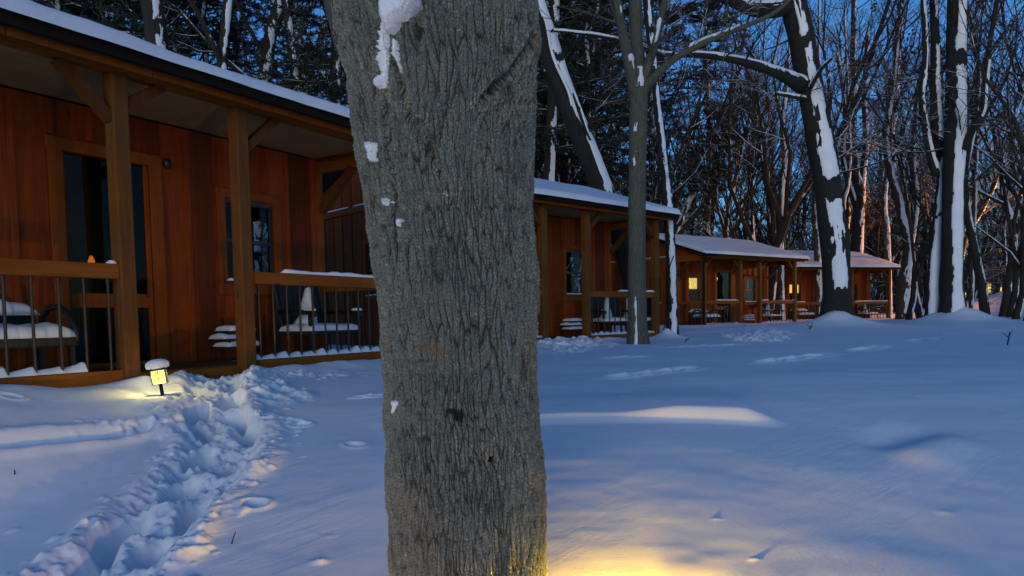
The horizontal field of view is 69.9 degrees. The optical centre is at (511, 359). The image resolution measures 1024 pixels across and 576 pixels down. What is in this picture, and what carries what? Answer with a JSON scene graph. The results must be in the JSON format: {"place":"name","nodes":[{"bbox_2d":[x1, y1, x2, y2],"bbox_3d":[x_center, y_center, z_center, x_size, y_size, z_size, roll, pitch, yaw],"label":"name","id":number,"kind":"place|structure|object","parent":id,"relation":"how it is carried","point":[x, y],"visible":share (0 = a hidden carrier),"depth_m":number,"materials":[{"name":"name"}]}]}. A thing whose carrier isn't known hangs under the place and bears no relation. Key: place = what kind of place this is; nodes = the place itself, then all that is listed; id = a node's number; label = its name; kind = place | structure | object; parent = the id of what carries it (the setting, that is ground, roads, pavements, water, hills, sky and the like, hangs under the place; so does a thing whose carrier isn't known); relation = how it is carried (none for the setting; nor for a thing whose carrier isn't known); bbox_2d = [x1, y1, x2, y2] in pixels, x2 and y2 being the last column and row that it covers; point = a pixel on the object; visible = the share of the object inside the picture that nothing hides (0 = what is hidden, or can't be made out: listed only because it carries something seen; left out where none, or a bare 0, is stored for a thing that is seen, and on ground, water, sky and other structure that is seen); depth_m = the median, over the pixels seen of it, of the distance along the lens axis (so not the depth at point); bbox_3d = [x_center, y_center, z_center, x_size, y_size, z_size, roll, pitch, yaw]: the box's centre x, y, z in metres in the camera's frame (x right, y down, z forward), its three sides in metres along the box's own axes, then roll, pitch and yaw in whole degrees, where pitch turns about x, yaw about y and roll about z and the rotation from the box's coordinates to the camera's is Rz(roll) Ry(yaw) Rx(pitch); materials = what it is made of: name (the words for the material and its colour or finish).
{"place":"outdoors","nodes":[
{"label":"outdoors","id":0,"kind":"place"},
{"bbox_2d":[0,292,1023,575],"bbox_3d":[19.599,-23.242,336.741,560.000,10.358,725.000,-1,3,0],"label":"ground","id":1,"kind":"structure","parent":0,"point":[838,444],"depth_m":3.89,"materials":[{"name":"snow"}]},
{"bbox_2d":[33,0,193,57],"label":"pine tree","id":2,"kind":"object","parent":1,"relation":"on","point":[85,6],"visible":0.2,"depth_m":16.71,"materials":[{"name":"green plant"}]},
{"bbox_2d":[31,0,198,50],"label":"bare tree","id":3,"kind":"object","parent":1,"relation":"on","point":[43,2],"visible":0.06,"depth_m":15.76,"materials":[{"name":"grey plant"}]},
{"bbox_2d":[47,0,217,56],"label":"pine tree","id":4,"kind":"object","parent":1,"relation":"on","point":[132,6],"visible":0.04,"depth_m":18.48,"materials":[{"name":"green plant"}]},
{"bbox_2d":[140,0,168,49],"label":"bare tree","id":5,"kind":"object","parent":1,"relation":"on","point":[155,25],"visible":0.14,"depth_m":14.05,"materials":[{"name":"grey plant"}]},
{"bbox_2d":[145,359,168,394],"bbox_3d":[-2.346,0.222,4.911,0.149,0.462,0.137,-10,6,-19],"label":"path lantern","id":6,"kind":"object","parent":1,"relation":"on","point":[157,368],"visible":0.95,"depth_m":4.86,"materials":[{"name":"black metal"}]},
{"bbox_2d":[118,0,235,59],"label":"pine tree","id":7,"kind":"object","parent":1,"relation":"on","point":[189,29],"visible":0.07,"depth_m":23.07,"materials":[{"name":"green plant"}]},
{"bbox_2d":[0,0,380,387],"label":"cabin","id":8,"kind":"object","parent":1,"relation":"on","point":[155,181],"visible":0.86,"depth_m":6.27,"materials":[{"name":"wood"}]},
{"bbox_2d":[0,299,80,369],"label":"porch seat","id":9,"kind":"object","parent":8,"relation":"on","point":[19,332],"visible":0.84,"depth_m":5.26,"materials":[{"name":"black metal"}]},
{"bbox_2d":[88,256,97,362],"bbox_3d":[-3.883,-0.464,6.801,0.070,1.000,0.070,-1,3,0],"label":"amber lamp","id":10,"kind":"object","parent":8,"relation":"on","point":[91,259],"visible":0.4,"depth_m":6.80,"materials":[{"name":"black"}]},
{"bbox_2d":[45,135,169,367],"bbox_3d":[-3.493,-0.892,6.372,0.118,1.890,1.000,1,4,31],"label":"door","id":11,"kind":"structure","parent":8,"relation":"in","point":[56,146],"depth_m":6.54,"materials":[{"name":"brown wood"}]},
{"bbox_2d":[209,325,258,360],"bbox_3d":[-2.695,-0.172,7.137,0.273,0.338,0.456,1,4,31],"label":"tiered stand","id":12,"kind":"object","parent":8,"relation":"on","point":[227,333],"visible":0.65,"depth_m":6.98,"materials":[{"name":"black metal"}]},
{"bbox_2d":[215,187,282,294],"bbox_3d":[-2.724,-1.208,7.616,0.120,1.050,0.810,1,4,31],"label":"window","id":13,"kind":"structure","parent":8,"relation":"in","point":[226,285],"depth_m":7.67,"materials":[{"name":"brown wood"}]},
{"bbox_2d":[274,285,362,352],"bbox_3d":[-2.045,-0.445,7.671,0.672,0.798,0.758,1,4,31],"label":"armchair","id":14,"kind":"object","parent":8,"relation":"on","point":[293,307],"visible":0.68,"depth_m":7.57,"materials":[{"name":"black metal"}]},
{"bbox_2d":[127,0,293,271],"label":"bare tree","id":15,"kind":"object","parent":1,"relation":"on","point":[267,47],"visible":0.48,"depth_m":18.15,"materials":[{"name":"grey plant"}]},
{"bbox_2d":[165,0,274,72],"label":"pine tree","id":16,"kind":"object","parent":1,"relation":"on","point":[204,4],"visible":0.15,"depth_m":26.30,"materials":[{"name":"green plant"}]},
{"bbox_2d":[190,0,290,84],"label":"pine tree","id":17,"kind":"object","parent":1,"relation":"on","point":[253,4],"visible":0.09,"depth_m":28.16,"materials":[{"name":"green plant"}]},
{"bbox_2d":[187,0,301,91],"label":"bare tree","id":18,"kind":"object","parent":1,"relation":"on","point":[221,53],"visible":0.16,"depth_m":15.12,"materials":[{"name":"grey plant"}]},
{"bbox_2d":[213,0,347,105],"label":"bare tree","id":19,"kind":"object","parent":1,"relation":"on","point":[295,23],"visible":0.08,"depth_m":21.15,"materials":[{"name":"grey plant"}]},
{"bbox_2d":[247,0,329,94],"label":"pine tree","id":20,"kind":"object","parent":1,"relation":"on","point":[292,6],"visible":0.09,"depth_m":22.92,"materials":[{"name":"green plant"}]},
{"bbox_2d":[241,0,345,99],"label":"bare tree","id":21,"kind":"object","parent":1,"relation":"on","point":[293,71],"visible":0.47,"depth_m":16.68,"materials":[{"name":"grey plant"}]},
{"bbox_2d":[240,0,348,106],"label":"pine tree","id":22,"kind":"object","parent":1,"relation":"on","point":[335,92],"visible":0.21,"depth_m":16.05,"materials":[{"name":"green plant"}]},
{"bbox_2d":[275,0,346,103],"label":"pine tree","id":23,"kind":"object","parent":1,"relation":"on","point":[315,23],"visible":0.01,"depth_m":21.13,"materials":[{"name":"green plant"}]},
{"bbox_2d":[323,0,547,575],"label":"maple tree","id":24,"kind":"object","parent":1,"relation":"on","point":[442,101],"visible":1,"depth_m":2.18,"materials":[{"name":"grey plant"}]},
{"bbox_2d":[322,168,681,345],"bbox_3d":[-0.691,-1.896,13.893,5.540,3.432,5.513,-4,5,-43],"label":"cabin","id":25,"kind":"object","parent":1,"relation":"on","point":[573,220],"visible":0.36,"depth_m":12.90,"materials":[{"name":"wood"}]},
{"bbox_2d":[362,239,376,301],"bbox_3d":[-2.218,-1.478,11.989,0.112,1.030,0.710,-4,5,-43],"label":"window","id":26,"kind":"structure","parent":25,"relation":"in","point":[365,241],"depth_m":12.17,"materials":[{"name":"brown wood"}]},
{"bbox_2d":[560,318,581,336],"bbox_3d":[1.109,-0.604,13.475,0.457,0.338,0.274,-4,5,-43],"label":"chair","id":27,"kind":"object","parent":25,"relation":"on","point":[574,323],"visible":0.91,"depth_m":13.37,"materials":[{"name":"black metal"}]},
{"bbox_2d":[562,245,581,300],"bbox_3d":[1.223,-1.641,13.941,0.810,1.050,0.119,-4,5,-43],"label":"window","id":28,"kind":"structure","parent":25,"relation":"in","point":[568,296],"depth_m":13.74,"materials":[{"name":"brown wood"}]},
{"bbox_2d":[591,297,627,331],"bbox_3d":[1.885,-0.867,13.820,0.758,0.798,0.672,-2,4,-23],"label":"armchair","id":29,"kind":"object","parent":25,"relation":"on","point":[595,310],"visible":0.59,"depth_m":13.91,"materials":[{"name":"black metal"}]},
{"bbox_2d":[534,14,580,177],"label":"pine tree","id":30,"kind":"object","parent":1,"relation":"on","point":[539,154],"visible":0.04,"depth_m":22.44,"materials":[{"name":"green plant"}]},
{"bbox_2d":[540,0,628,292],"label":"bare tree","id":31,"kind":"object","parent":1,"relation":"on","point":[578,269],"visible":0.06,"depth_m":25.15,"materials":[{"name":"grey plant"}]},
{"bbox_2d":[535,0,648,292],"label":"pine tree","id":32,"kind":"object","parent":1,"relation":"on","point":[571,285],"visible":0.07,"depth_m":23.83,"materials":[{"name":"green plant"}]},
{"bbox_2d":[534,0,659,271],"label":"bare tree","id":33,"kind":"object","parent":1,"relation":"on","point":[557,177],"visible":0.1,"depth_m":23.68,"materials":[{"name":"grey plant"}]},
{"bbox_2d":[538,0,659,329],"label":"leaning tree","id":34,"kind":"object","parent":1,"relation":"on","point":[577,125],"visible":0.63,"depth_m":15.73,"materials":[{"name":"grey plant"}]},
{"bbox_2d":[535,0,666,180],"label":"pine tree","id":35,"kind":"object","parent":1,"relation":"on","point":[550,111],"visible":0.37,"depth_m":20.56,"materials":[{"name":"green plant"}]},
{"bbox_2d":[535,0,695,174],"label":"pine tree","id":36,"kind":"object","parent":1,"relation":"on","point":[600,52],"visible":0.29,"depth_m":22.11,"materials":[{"name":"green plant"}]},
{"bbox_2d":[538,0,698,259],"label":"bare tree","id":37,"kind":"object","parent":1,"relation":"on","point":[564,177],"visible":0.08,"depth_m":24.40,"materials":[{"name":"grey plant"}]},
{"bbox_2d":[578,1,673,200],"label":"pine tree","id":38,"kind":"object","parent":1,"relation":"on","point":[615,171],"visible":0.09,"depth_m":35.11,"materials":[{"name":"green plant"}]},
{"bbox_2d":[262,114,1021,312],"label":"woodland","id":39,"kind":"object","parent":1,"relation":"on","point":[874,286],"visible":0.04,"depth_m":42.12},
{"bbox_2d":[603,0,725,229],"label":"pine tree","id":40,"kind":"object","parent":1,"relation":"on","point":[672,19],"visible":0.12,"depth_m":36.84,"materials":[{"name":"green plant"}]},
{"bbox_2d":[617,55,715,235],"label":"bare tree","id":41,"kind":"object","parent":1,"relation":"on","point":[685,164],"visible":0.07,"depth_m":38.78,"materials":[{"name":"brown plant"}]},
{"bbox_2d":[554,0,790,344],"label":"forked tree","id":42,"kind":"object","parent":1,"relation":"on","point":[641,79],"visible":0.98,"depth_m":10.99,"materials":[{"name":"grey plant"}]},
{"bbox_2d":[603,0,745,233],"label":"bare tree","id":43,"kind":"object","parent":1,"relation":"on","point":[650,124],"visible":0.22,"depth_m":31.01,"materials":[{"name":"brown plant"}]},
{"bbox_2d":[605,48,745,207],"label":"bare tree","id":44,"kind":"object","parent":1,"relation":"on","point":[656,171],"visible":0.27,"depth_m":30.55,"materials":[{"name":"brown plant"}]},
{"bbox_2d":[607,0,768,334],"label":"snowy sapling","id":45,"kind":"object","parent":1,"relation":"on","point":[671,322],"visible":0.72,"depth_m":14.06,"materials":[{"name":"grey plant"}]},
{"bbox_2d":[613,16,776,234],"bbox_3d":[8.429,-8.286,31.192,5.106,13.893,8.340,-3,4,-36],"label":"bare tree","id":46,"kind":"object","parent":1,"relation":"on","point":[690,137],"visible":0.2,"depth_m":31.19,"materials":[{"name":"brown plant"}]},
{"bbox_2d":[611,233,808,324],"bbox_3d":[6.591,-2.737,26.257,5.540,3.436,5.559,-3,4,-36],"label":"cabin","id":47,"kind":"object","parent":1,"relation":"on","point":[716,273],"visible":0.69,"depth_m":24.73,"materials":[{"name":"wood"}]},
{"bbox_2d":[686,274,700,305],"bbox_3d":[6.032,-2.324,24.361,0.790,1.050,0.200,-3,4,-36],"label":"window","id":48,"kind":"structure","parent":47,"relation":"in","point":[691,281],"depth_m":24.40,"materials":[{"name":"brown wood"}]},
{"bbox_2d":[689,308,719,324],"bbox_3d":[6.266,-1.405,23.844,0.896,0.567,0.694,-3,4,-36],"label":"porch seat","id":49,"kind":"object","parent":47,"relation":"on","point":[692,314],"visible":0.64,"depth_m":23.76,"materials":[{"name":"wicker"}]},
{"bbox_2d":[714,269,733,322],"bbox_3d":[7.279,-2.165,25.228,1.000,1.890,0.118,-3,4,-36],"label":"door","id":50,"kind":"structure","parent":47,"relation":"in","point":[715,270],"depth_m":25.33,"materials":[{"name":"brown wood"}]},
{"bbox_2d":[743,276,756,305],"bbox_3d":[8.480,-2.465,26.065,0.810,1.050,0.119,-3,4,-36],"label":"window","id":51,"kind":"structure","parent":47,"relation":"in","point":[745,302],"depth_m":26.02,"materials":[{"name":"brown wood"}]},
{"bbox_2d":[646,0,776,236],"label":"pine tree","id":52,"kind":"object","parent":1,"relation":"on","point":[692,183],"visible":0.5,"depth_m":30.31,"materials":[{"name":"green plant"}]},
{"bbox_2d":[607,15,821,234],"bbox_3d":[8.430,-7.662,31.509,8.405,12.929,10.652,-1,3,-6],"label":"bare tree","id":53,"kind":"object","parent":1,"relation":"on","point":[681,226],"visible":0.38,"depth_m":28.75,"materials":[{"name":"brown plant"}]},
{"bbox_2d":[655,65,800,300],"bbox_3d":[8.965,-6.659,29.364,5.651,10.850,5.334,-2,4,-22],"label":"bare tree","id":54,"kind":"object","parent":1,"relation":"on","point":[734,228],"visible":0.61,"depth_m":29.07,"materials":[{"name":"brown plant"}]},
{"bbox_2d":[538,0,950,316],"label":"leaning tree","id":55,"kind":"object","parent":1,"relation":"on","point":[803,78],"visible":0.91,"depth_m":17.91,"materials":[{"name":"grey plant"}]},
{"bbox_2d":[668,4,822,235],"bbox_3d":[9.632,-9.986,32.946,5.649,16.942,7.682,-3,4,-35],"label":"bare tree","id":56,"kind":"object","parent":1,"relation":"on","point":[711,223],"visible":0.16,"depth_m":31.78,"materials":[{"name":"brown plant"}]},
{"bbox_2d":[718,28,787,239],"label":"bare tree","id":57,"kind":"object","parent":1,"relation":"on","point":[743,231],"visible":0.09,"depth_m":42.88,"materials":[{"name":"brown plant"}]},
{"bbox_2d":[692,55,833,249],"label":"bare tree","id":58,"kind":"object","parent":1,"relation":"on","point":[771,171],"visible":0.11,"depth_m":42.61,"materials":[{"name":"brown plant"}]},
{"bbox_2d":[721,40,807,245],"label":"bare tree","id":59,"kind":"object","parent":1,"relation":"on","point":[757,124],"visible":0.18,"depth_m":39.83,"materials":[{"name":"brown plant"}]},
{"bbox_2d":[712,32,821,249],"bbox_3d":[12.393,-8.903,36.073,5.276,14.353,8.616,1,4,35],"label":"bare tree","id":60,"kind":"object","parent":1,"relation":"on","point":[752,228],"visible":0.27,"depth_m":37.23,"materials":[{"name":"brown plant"}]},
{"bbox_2d":[738,17,804,240],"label":"bare tree","id":61,"kind":"object","parent":1,"relation":"on","point":[774,189],"visible":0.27,"depth_m":37.79,"materials":[{"name":"brown plant"}]},
{"bbox_2d":[666,0,877,237],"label":"bare tree","id":62,"kind":"object","parent":1,"relation":"on","point":[739,159],"visible":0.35,"depth_m":29.83,"materials":[{"name":"brown plant"}]},
{"bbox_2d":[738,128,811,249],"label":"bare tree","id":63,"kind":"object","parent":1,"relation":"on","point":[795,233],"visible":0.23,"depth_m":40.25,"materials":[{"name":"brown plant"}]},
{"bbox_2d":[739,138,810,248],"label":"bare tree","id":64,"kind":"object","parent":1,"relation":"on","point":[759,241],"visible":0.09,"depth_m":42.85,"materials":[{"name":"brown plant"}]},
{"bbox_2d":[731,14,822,194],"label":"bare tree","id":65,"kind":"object","parent":1,"relation":"on","point":[763,46],"visible":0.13,"depth_m":43.00,"materials":[{"name":"brown plant"}]},
{"bbox_2d":[679,0,929,319],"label":"bare tree","id":66,"kind":"object","parent":1,"relation":"on","point":[778,238],"visible":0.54,"depth_m":26.62,"materials":[{"name":"brown plant"}]},
{"bbox_2d":[777,13,849,319],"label":"lit tree","id":67,"kind":"object","parent":1,"relation":"on","point":[780,277],"visible":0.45,"depth_m":29.57,"materials":[{"name":"brown plant"}]},
{"bbox_2d":[792,0,838,318],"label":"lit tree","id":68,"kind":"object","parent":1,"relation":"on","point":[818,292],"visible":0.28,"depth_m":30.71,"materials":[{"name":"brown plant"}]},
{"bbox_2d":[748,250,900,319],"bbox_3d":[13.314,-3.256,33.276,5.540,3.432,5.515,-2,3,-17],"label":"cabin","id":69,"kind":"object","parent":1,"relation":"on","point":[863,266],"visible":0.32,"depth_m":31.69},
{"bbox_2d":[787,282,802,305],"bbox_3d":[12.193,-2.850,31.639,0.790,1.050,0.200,-2,3,-17],"label":"window","id":70,"kind":"structure","parent":69,"relation":"in","point":[799,284],"depth_m":31.66,"materials":[{"name":"brown wood"}]},
{"bbox_2d":[858,304,878,317],"bbox_3d":[15.570,-2.158,32.100,0.758,0.798,0.672,-2,3,-17],"label":"armchair","id":71,"kind":"object","parent":69,"relation":"on","point":[867,312],"visible":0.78,"depth_m":32.02,"materials":[{"name":"black metal"}]},
{"bbox_2d":[747,124,907,255],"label":"bare tree","id":72,"kind":"object","parent":1,"relation":"on","point":[810,219],"visible":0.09,"depth_m":40.87,"materials":[{"name":"brown plant"}]},
{"bbox_2d":[776,71,908,250],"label":"bare tree","id":73,"kind":"object","parent":1,"relation":"on","point":[867,217],"visible":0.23,"depth_m":35.64,"materials":[{"name":"brown plant"}]},
{"bbox_2d":[821,0,865,209],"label":"lit tree","id":74,"kind":"object","parent":1,"relation":"on","point":[847,187],"visible":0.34,"depth_m":32.48,"materials":[{"name":"brown plant"}]},
{"bbox_2d":[792,0,912,226],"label":"bare tree","id":75,"kind":"object","parent":1,"relation":"on","point":[848,213],"visible":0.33,"depth_m":36.47,"materials":[{"name":"brown plant"}]},
{"bbox_2d":[785,0,921,300],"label":"forest tree","id":76,"kind":"object","parent":1,"relation":"on","point":[858,216],"visible":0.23,"depth_m":33.39,"materials":[{"name":"brown plant"}]},
{"bbox_2d":[839,129,919,312],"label":"bare tree","id":77,"kind":"object","parent":1,"relation":"on","point":[872,247],"visible":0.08,"depth_m":41.33,"materials":[{"name":"brown plant"}]},
{"bbox_2d":[840,4,921,311],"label":"bare tree","id":78,"kind":"object","parent":1,"relation":"on","point":[895,129],"visible":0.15,"depth_m":42.65,"materials":[{"name":"brown plant"}]},
{"bbox_2d":[840,93,927,296],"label":"bare tree","id":79,"kind":"object","parent":1,"relation":"on","point":[898,262],"visible":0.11,"depth_m":40.19,"materials":[{"name":"brown plant"}]},
{"bbox_2d":[827,0,945,318],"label":"bare tree","id":80,"kind":"object","parent":1,"relation":"on","point":[918,311],"visible":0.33,"depth_m":26.89,"materials":[{"name":"brown plant"}]},
{"bbox_2d":[858,24,915,305],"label":"bare tree","id":81,"kind":"object","parent":1,"relation":"on","point":[869,167],"visible":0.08,"depth_m":41.60,"materials":[{"name":"brown plant"}]},
{"bbox_2d":[831,0,945,318],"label":"lit tree","id":82,"kind":"object","parent":1,"relation":"on","point":[903,290],"visible":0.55,"depth_m":26.66,"materials":[{"name":"brown plant"}]},
{"bbox_2d":[851,6,928,317],"bbox_3d":[16.515,-9.819,32.420,3.610,16.816,3.040,-2,4,-21],"label":"lit tree","id":83,"kind":"object","parent":1,"relation":"on","point":[885,222],"visible":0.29,"depth_m":32.60,"materials":[{"name":"brown plant"}]},
{"bbox_2d":[829,0,1023,319],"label":"bare tree","id":84,"kind":"object","parent":1,"relation":"on","point":[920,259],"visible":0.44,"depth_m":23.74,"materials":[{"name":"brown plant"}]},
{"bbox_2d":[834,0,1023,312],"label":"tall tree","id":85,"kind":"object","parent":1,"relation":"on","point":[958,137],"visible":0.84,"depth_m":19.56,"materials":[{"name":"grey plant"}]},
{"bbox_2d":[846,57,1023,316],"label":"bare tree","id":86,"kind":"object","parent":1,"relation":"on","point":[1016,226],"visible":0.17,"depth_m":27.72,"materials":[{"name":"brown plant"}]},
{"bbox_2d":[854,0,1022,315],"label":"curved tree","id":87,"kind":"object","parent":1,"relation":"on","point":[932,297],"visible":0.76,"depth_m":20.05,"materials":[{"name":"grey plant"}]},
{"bbox_2d":[861,94,1021,311],"bbox_3d":[22.966,-8.261,40.019,7.817,12.025,9.907,1,4,27],"label":"bare tree","id":88,"kind":"object","parent":1,"relation":"on","point":[894,253],"visible":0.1,"depth_m":39.38,"materials":[{"name":"brown plant"}]},
{"bbox_2d":[894,130,1004,298],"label":"bare tree","id":89,"kind":"object","parent":1,"relation":"on","point":[925,269],"visible":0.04,"depth_m":41.16,"materials":[{"name":"brown plant"}]},
{"bbox_2d":[895,0,1023,314],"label":"bare tree","id":90,"kind":"object","parent":1,"relation":"on","point":[982,291],"visible":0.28,"depth_m":22.38,"materials":[{"name":"brown plant"}]},
{"bbox_2d":[896,58,1023,255],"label":"bare tree","id":91,"kind":"object","parent":1,"relation":"on","point":[994,182],"visible":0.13,"depth_m":35.27,"materials":[{"name":"brown plant"}]},
{"bbox_2d":[918,255,1001,295],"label":"house","id":92,"kind":"structure","parent":1,"relation":"on","point":[994,264],"depth_m":49.86,"materials":[{"name":"brown"}]},
{"bbox_2d":[901,0,1023,316],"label":"bare tree","id":93,"kind":"object","parent":1,"relation":"on","point":[1015,281],"visible":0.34,"depth_m":24.36,"materials":[{"name":"brown plant"}]},
{"bbox_2d":[906,5,1020,308],"bbox_3d":[15.156,-6.778,24.626,3.661,11.587,3.348,1,4,35],"label":"lit tree","id":94,"kind":"object","parent":1,"relation":"on","point":[971,270],"visible":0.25,"depth_m":23.73,"materials":[{"name":"brown plant"}]},
{"bbox_2d":[911,0,1023,163],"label":"bare tree","id":95,"kind":"object","parent":1,"relation":"on","point":[988,14],"visible":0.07,"depth_m":39.05,"materials":[{"name":"brown plant"}]},
{"bbox_2d":[931,0,1023,318],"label":"bare tree","id":96,"kind":"object","parent":1,"relation":"on","point":[1018,309],"visible":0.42,"depth_m":21.93,"materials":[{"name":"brown plant"}]},
{"bbox_2d":[939,0,1023,320],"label":"bare tree","id":97,"kind":"object","parent":1,"relation":"on","point":[1018,136],"visible":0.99,"depth_m":17.97,"materials":[{"name":"brown plant"}]},
{"bbox_2d":[968,183,1020,309],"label":"beech tree","id":98,"kind":"object","parent":1,"relation":"on","point":[994,269],"visible":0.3,"depth_m":30.30,"materials":[{"name":"brown plant"}]},
{"bbox_2d":[968,93,1022,298],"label":"bare tree","id":99,"kind":"object","parent":1,"relation":"on","point":[989,248],"visible":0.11,"depth_m":39.12,"materials":[{"name":"brown plant"}]},
{"bbox_2d":[969,105,1023,248],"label":"bare tree","id":100,"kind":"object","parent":1,"relation":"on","point":[986,213],"visible":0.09,"depth_m":38.36,"materials":[{"name":"brown plant"}]},
{"bbox_2d":[977,145,1023,290],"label":"bare tree","id":101,"kind":"object","parent":1,"relation":"on","point":[1000,262],"visible":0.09,"depth_m":42.19,"materials":[{"name":"brown plant"}]},
{"bbox_2d":[979,80,1023,291],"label":"bare tree","id":102,"kind":"object","parent":1,"relation":"on","point":[1004,238],"visible":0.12,"depth_m":38.11,"materials":[{"name":"brown plant"}]},
{"bbox_2d":[32,0,1023,280],"label":"sky","id":103,"kind":"structure","parent":0,"point":[319,11],"materials":[{"name":"blue"}]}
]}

